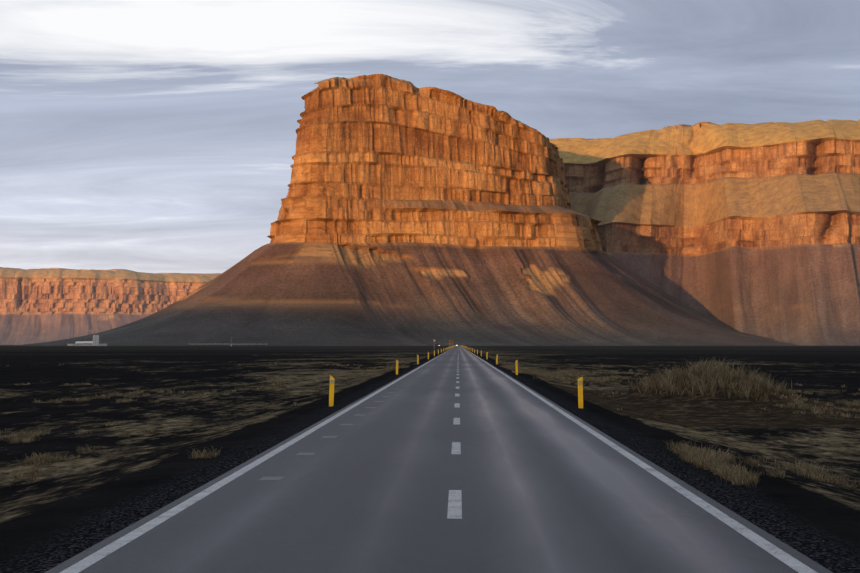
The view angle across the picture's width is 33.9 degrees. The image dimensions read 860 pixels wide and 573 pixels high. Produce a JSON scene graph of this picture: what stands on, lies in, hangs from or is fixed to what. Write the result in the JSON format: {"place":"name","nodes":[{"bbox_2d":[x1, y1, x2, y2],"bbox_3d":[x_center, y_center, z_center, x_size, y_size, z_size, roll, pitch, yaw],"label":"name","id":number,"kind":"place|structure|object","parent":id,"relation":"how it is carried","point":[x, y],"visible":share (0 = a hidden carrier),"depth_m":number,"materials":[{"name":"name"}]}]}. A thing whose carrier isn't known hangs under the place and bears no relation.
{"place":"outdoors","nodes":[
{"label":"outdoors","id":0,"kind":"place"},
{"bbox_2d":[0,345,859,572],"bbox_3d":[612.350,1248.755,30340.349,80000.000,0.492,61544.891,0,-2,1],"label":"ground","id":1,"kind":"structure","parent":0,"point":[128,471],"depth_m":38.72,"materials":[{"name":"black soil"}]},
{"bbox_2d":[68,335,106,345],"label":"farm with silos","id":2,"kind":"object","parent":1,"relation":"on","point":[95,342],"visible":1,"depth_m":2604.10,"materials":[{"name":"white concrete"}]},
{"bbox_2d":[0,267,221,344],"bbox_3d":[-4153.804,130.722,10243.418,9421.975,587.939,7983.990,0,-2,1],"label":"plateau","id":3,"kind":"structure","parent":1,"relation":"on","point":[41,305],"depth_m":9608.82,"materials":[{"name":"orange stone"}]},
{"bbox_2d":[189,344,266,345],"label":"river bridge","id":4,"kind":"structure","parent":1,"relation":"on","point":[227,344],"depth_m":2503.39,"materials":[{"name":"concrete"}]},
{"bbox_2d":[329,375,334,405],"bbox_3d":[-3.095,3.405,44.427,0.150,1.227,0.052,2,-2,-3],"label":"marker post","id":5,"kind":"object","parent":1,"relation":"on","point":[331,394],"visible":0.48,"depth_m":44.41,"materials":[{"name":"yellow plastic"}]},
{"bbox_2d":[13,74,799,345],"bbox_3d":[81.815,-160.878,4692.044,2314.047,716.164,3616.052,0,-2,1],"label":"butte","id":6,"kind":"object","parent":1,"relation":"on","point":[410,214],"visible":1,"depth_m":3538.59,"materials":[{"name":"orange stone"}]},
{"bbox_2d":[0,361,859,488],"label":"dry grass tufts","id":7,"kind":"object","parent":1,"relation":"on","point":[704,458],"visible":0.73,"depth_m":34.33,"materials":[{"name":"brown plant"}]},
{"bbox_2d":[515,360,517,374],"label":"marker post","id":8,"kind":"object","parent":1,"relation":"on","point":[516,363],"visible":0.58,"depth_m":90.61,"materials":[{"name":"yellow plastic"}]},
{"bbox_2d":[578,376,582,407],"bbox_3d":[4.602,3.359,43.181,0.150,1.227,0.052,-1,-3,-5],"label":"marker post","id":9,"kind":"object","parent":1,"relation":"on","point":[580,392],"visible":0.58,"depth_m":43.16,"materials":[{"name":"yellow plastic"}]},
{"bbox_2d":[0,0,859,272],"label":"sky","id":10,"kind":"structure","parent":0,"point":[146,136],"materials":[{"name":"grey"}]},
{"bbox_2d":[44,345,832,572],"bbox_3d":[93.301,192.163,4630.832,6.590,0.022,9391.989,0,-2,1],"label":"road","id":11,"kind":"structure","parent":0,"point":[542,486],"depth_m":16.50,"materials":[{"name":"grey asphalt"}]},
{"bbox_2d":[259,353,446,479],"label":"faded road markings","id":12,"kind":"object","parent":11,"relation":"on","point":[271,478],"visible":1,"depth_m":24.56,"materials":[{"name":"paint"}]},
{"bbox_2d":[60,346,816,572],"bbox_3d":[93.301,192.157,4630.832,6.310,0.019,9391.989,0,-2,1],"label":"road markings","id":13,"kind":"object","parent":11,"relation":"on","point":[455,507],"visible":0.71,"depth_m":16.85,"materials":[{"name":"paint"}]},
{"bbox_2d":[548,372,859,427],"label":"grassy mound","id":14,"kind":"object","parent":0,"point":[700,410],"depth_m":48.69,"materials":[{"name":"brown plant"}]},
{"bbox_2d":[625,357,799,398],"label":"dune lyme grass","id":15,"kind":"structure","parent":14,"relation":"on","point":[719,369],"depth_m":53.59,"materials":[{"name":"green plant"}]},
{"bbox_2d":[549,119,859,345],"bbox_3d":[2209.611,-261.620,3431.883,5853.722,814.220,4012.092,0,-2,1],"label":"cliff","id":16,"kind":"structure","parent":0,"point":[753,229],"depth_m":4154.39,"materials":[{"name":"orange stone"}]}
]}

